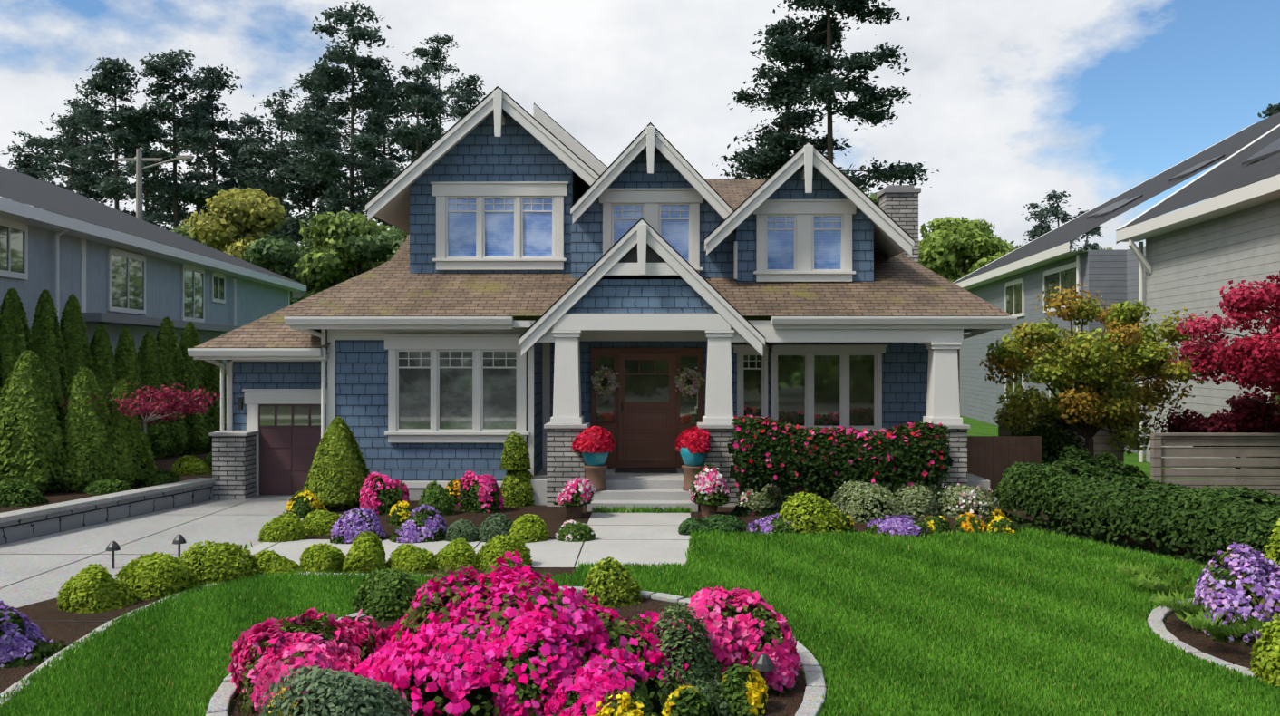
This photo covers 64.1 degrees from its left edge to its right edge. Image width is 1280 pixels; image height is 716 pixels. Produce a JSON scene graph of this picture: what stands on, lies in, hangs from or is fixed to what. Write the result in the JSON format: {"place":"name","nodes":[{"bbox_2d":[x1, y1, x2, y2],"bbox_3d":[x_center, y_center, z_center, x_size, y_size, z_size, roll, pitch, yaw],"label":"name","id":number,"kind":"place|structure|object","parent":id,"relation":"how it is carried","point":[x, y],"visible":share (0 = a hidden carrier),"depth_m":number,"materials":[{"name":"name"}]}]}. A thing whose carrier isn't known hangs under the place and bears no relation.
{"place":"outdoors","nodes":[
{"label":"outdoors","id":0,"kind":"place"},
{"bbox_2d":[0,494,303,608],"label":"driveway pavement","id":1,"kind":"structure","parent":0,"point":[242,524],"depth_m":12.37,"materials":[{"name":"grey concrete"}]},
{"bbox_2d":[237,513,691,567],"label":"front path","id":2,"kind":"structure","parent":0,"point":[648,545],"depth_m":12.05,"materials":[{"name":"concrete"}]},
{"bbox_2d":[119,178,1112,404],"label":"trees","id":3,"kind":"object","parent":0,"point":[329,252],"depth_m":45.99,"materials":[{"name":"green plant"}]},
{"bbox_2d":[14,404,1249,715],"bbox_3d":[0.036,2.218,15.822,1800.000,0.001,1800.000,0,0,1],"label":"lawn ground","id":4,"kind":"structure","parent":0,"point":[979,428],"depth_m":21.85,"materials":[{"name":"green plant"}]},
{"bbox_2d":[0,483,213,544],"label":"retaining wall","id":5,"kind":"structure","parent":4,"relation":"on","point":[30,528],"depth_m":13.66,"materials":[{"name":"grey stone"}]},
{"bbox_2d":[0,477,215,523],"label":"retaining wall cap","id":6,"kind":"object","parent":5,"relation":"on","point":[24,513],"visible":0.93,"depth_m":13.67,"materials":[{"name":"grey concrete"}]},
{"bbox_2d":[0,224,287,372],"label":"neighbour house walls","id":7,"kind":"structure","parent":4,"relation":"on","point":[256,301],"depth_m":21.60,"materials":[{"name":"grey wood"}]},
{"bbox_2d":[81,312,240,332],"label":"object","id":8,"kind":"structure","parent":7,"relation":"attached to","point":[117,319],"depth_m":22.00,"materials":[{"name":"grey"}]},
{"bbox_2d":[54,230,1143,462],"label":"downspouts","id":9,"kind":"object","parent":7,"relation":"attached to","point":[62,232],"visible":0.42,"depth_m":21.79,"materials":[{"name":"white metal"}]},
{"bbox_2d":[0,225,1279,420],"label":"neighbouring house windows","id":10,"kind":"structure","parent":7,"relation":"attached to","point":[1062,280],"depth_m":23.09,"materials":[{"name":"grey glass"}]},
{"bbox_2d":[116,148,193,238],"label":"utility pole","id":11,"kind":"object","parent":4,"relation":"on","point":[139,159],"visible":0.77,"depth_m":40.01,"materials":[{"name":"grey wood"}]},
{"bbox_2d":[0,494,688,621],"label":"paving joints","id":12,"kind":"object","parent":4,"relation":"on","point":[243,559],"visible":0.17,"depth_m":11.51,"materials":[{"name":"grey concrete"}]},
{"bbox_2d":[232,108,929,481],"bbox_3d":[-0.726,-1.017,21.603,11.680,6.470,12.460,0,0,1],"label":"shingle siding","id":13,"kind":"object","parent":4,"relation":"on","point":[516,150],"visible":0.29,"depth_m":16.80,"materials":[{"name":"blue wood"}]},
{"bbox_2d":[236,397,243,410],"bbox_3d":[-6.426,0.733,16.438,0.080,0.210,0.075,0,0,1],"label":"wall lantern","id":14,"kind":"object","parent":13,"relation":"attached to","point":[239,403],"visible":0.89,"depth_m":16.41,"materials":[{"name":"grey metal"}]},
{"bbox_2d":[258,404,326,494],"bbox_3d":[-5.596,1.476,16.483,1.108,1.484,0.032,0,0,1],"label":"garage door","id":15,"kind":"structure","parent":13,"relation":"attached to","point":[287,453],"depth_m":16.47,"materials":[{"name":"brown wood"}]},
{"bbox_2d":[398,351,516,429],"bbox_3d":[-2.825,0.503,15.849,1.898,1.270,0.001,0,0,1],"label":"window glass","id":16,"kind":"object","parent":13,"relation":"attached to","point":[499,399],"visible":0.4,"depth_m":15.85,"materials":[{"name":"grey glass"}]},
{"bbox_2d":[326,320,771,358],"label":"house soffit","id":17,"kind":"structure","parent":13,"relation":"attached to","point":[522,324],"depth_m":15.33,"materials":[{"name":"white wood"}]},
{"bbox_2d":[193,87,1011,494],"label":"house trim","id":18,"kind":"structure","parent":13,"relation":"attached to","point":[719,333],"depth_m":16.15,"materials":[{"name":"white wood"}]},
{"bbox_2d":[187,241,1017,441],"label":"gutters and downspouts","id":19,"kind":"object","parent":13,"relation":"attached to","point":[293,322],"visible":0.79,"depth_m":15.21,"materials":[{"name":"white metal"}]},
{"bbox_2d":[194,86,1010,349],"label":"house roof","id":20,"kind":"structure","parent":13,"relation":"on","point":[902,286],"depth_m":16.16,"materials":[{"name":"brown"}]},
{"bbox_2d":[601,243,682,279],"bbox_3d":[0.030,-1.492,15.392,1.240,0.620,0.060,0,0,1],"label":"gable vent","id":21,"kind":"object","parent":13,"relation":"attached to","point":[653,256],"visible":0.36,"depth_m":15.36,"materials":[{"name":"grey metal"}]},
{"bbox_2d":[447,198,841,269],"bbox_3d":[0.029,-2.047,16.831,6.546,1.290,0.137,0,0,5],"label":"window glass","id":22,"kind":"object","parent":13,"relation":"attached to","point":[499,234],"visible":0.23,"depth_m":17.03,"materials":[{"name":"blue glass"}]},
{"bbox_2d":[591,348,702,468],"bbox_3d":[0.116,0.828,16.954,1.850,2.000,0.135,0,0,1],"label":"front door","id":23,"kind":"structure","parent":13,"relation":"attached to","point":[644,435],"depth_m":16.91,"materials":[{"name":"brown wood"}]},
{"bbox_2d":[620,402,623,411],"bbox_3d":[-0.290,0.803,16.892,0.060,0.150,0.050,0,0,1],"label":"door handle","id":24,"kind":"object","parent":23,"relation":"attached to","point":[622,406],"visible":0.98,"depth_m":16.87,"materials":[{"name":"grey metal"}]},
{"bbox_2d":[590,365,705,398],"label":"door wreaths","id":25,"kind":"object","parent":23,"relation":"attached to","point":[693,388],"depth_m":16.86,"materials":[{"name":"green plant"}]},
{"bbox_2d":[743,355,874,426],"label":"ground-floor windows","id":26,"kind":"structure","parent":13,"relation":"attached to","point":[790,389],"depth_m":16.97,"materials":[{"name":"grey glass"}]},
{"bbox_2d":[212,193,967,507],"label":"stone chimney piers","id":27,"kind":"structure","parent":4,"relation":"on","point":[234,467],"depth_m":15.20,"materials":[{"name":"grey stone"}]},
{"bbox_2d":[876,184,921,198],"bbox_3d":[4.815,-3.107,19.057,0.670,0.150,0.680,0,0,1],"label":"chimney cap","id":28,"kind":"object","parent":27,"relation":"on","point":[900,189],"visible":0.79,"depth_m":18.74,"materials":[{"name":"grey"}]},
{"bbox_2d":[208,422,989,513],"bbox_3d":[-0.682,1.603,21.133,11.980,1.230,13.400,0,0,1],"label":"porch steps concrete","id":29,"kind":"object","parent":4,"relation":"on","point":[654,490],"visible":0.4,"depth_m":15.28,"materials":[{"name":"grey concrete"}]},
{"bbox_2d":[565,465,717,517],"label":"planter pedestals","id":30,"kind":"object","parent":29,"relation":"on","point":[596,476],"visible":0.54,"depth_m":15.02,"materials":[{"name":"ceramic"}]},
{"bbox_2d":[581,447,707,466],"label":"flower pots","id":31,"kind":"object","parent":30,"relation":"on","point":[689,460],"visible":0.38,"depth_m":15.02,"materials":[{"name":"ceramic"}]},
{"bbox_2d":[552,426,729,507],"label":"potted flowers","id":32,"kind":"object","parent":31,"relation":"in","point":[708,487],"visible":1,"depth_m":14.22,"materials":[{"name":"red plant"}]},
{"bbox_2d":[614,468,677,473],"bbox_3d":[0.096,1.822,16.547,1.000,0.012,0.550,0,0,1],"label":"door mat","id":33,"kind":"object","parent":29,"relation":"on","point":[645,470],"depth_m":16.45,"materials":[{"name":"brown fabric"}]},
{"bbox_2d":[0,572,1259,715],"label":"garden bed edging","id":34,"kind":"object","parent":4,"relation":"on","point":[222,697],"depth_m":7.23,"materials":[{"name":"concrete"}]},
{"bbox_2d":[0,450,1266,715],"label":"mulch bed soil","id":35,"kind":"structure","parent":4,"relation":"on","point":[781,704],"depth_m":8.93,"materials":[{"name":"brown soil"}]},
{"bbox_2d":[62,383,222,484],"bbox_3d":[-7.344,1.144,15.451,2.074,1.550,1.685,0,0,1],"label":"red-leaf tree","id":36,"kind":"object","parent":35,"relation":"on","point":[147,407],"depth_m":15.30,"materials":[{"name":"red plant"}]},
{"bbox_2d":[105,533,775,679],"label":"path lights","id":37,"kind":"object","parent":35,"relation":"on","point":[763,663],"visible":0.94,"depth_m":6.65,"materials":[{"name":"grey metal"}]},
{"bbox_2d":[0,288,1279,715],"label":"garden plants","id":38,"kind":"object","parent":35,"relation":"on","point":[509,636],"visible":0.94,"depth_m":10.71,"materials":[{"name":"green plant"}]},
{"bbox_2d":[979,271,1279,479],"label":"ornamental trees","id":39,"kind":"object","parent":35,"relation":"on","point":[1089,355],"depth_m":15.99,"materials":[{"name":"green plant"}]},
{"bbox_2d":[0,504,1279,715],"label":"lawn grass","id":40,"kind":"structure","parent":4,"relation":"on","point":[1001,619],"depth_m":8.22,"materials":[{"name":"green plant"}]},
{"bbox_2d":[0,122,1279,403],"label":"trim","id":41,"kind":"structure","parent":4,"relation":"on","point":[18,215],"depth_m":21.46,"materials":[{"name":"white wood"}]},
{"bbox_2d":[0,165,305,285],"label":"neighbour roof","id":42,"kind":"structure","parent":41,"relation":"attached to","point":[21,188],"depth_m":26.65,"materials":[{"name":"concrete"}]},
{"bbox_2d":[953,112,1279,283],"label":"neighbour roof","id":43,"kind":"structure","parent":41,"relation":"attached to","point":[1231,173],"depth_m":25.96,"materials":[{"name":"concrete"}]},
{"bbox_2d":[1086,137,1279,219],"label":"skylights","id":44,"kind":"object","parent":43,"relation":"on","point":[1272,149],"visible":0.88,"depth_m":25.87,"materials":[{"name":"grey glass"}]},
{"bbox_2d":[967,436,1041,496],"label":"side gate","id":45,"kind":"structure","parent":4,"relation":"on","point":[990,458],"depth_m":16.15,"materials":[{"name":"brown wood"}]},
{"bbox_2d":[960,173,1279,455],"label":"neighbour walls","id":46,"kind":"structure","parent":4,"relation":"on","point":[1110,275],"depth_m":29.06,"materials":[{"name":"grey wood"}]},
{"bbox_2d":[998,412,1279,495],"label":"slatted fence","id":47,"kind":"object","parent":4,"relation":"on","point":[1158,450],"visible":0.58,"depth_m":15.50,"materials":[{"name":"grey wood"}]},
{"bbox_2d":[1145,198,1279,490],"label":"neighbour walls","id":48,"kind":"structure","parent":4,"relation":"on","point":[1196,268],"depth_m":18.82,"materials":[{"name":"grey wood"}]},
{"bbox_2d":[0,0,1279,271],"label":"conifer trees","id":49,"kind":"object","parent":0,"point":[787,47],"depth_m":79.95,"materials":[{"name":"green plant"}]},
{"bbox_2d":[0,0,1279,261],"label":"sky","id":50,"kind":"structure","parent":0,"point":[1014,102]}
]}

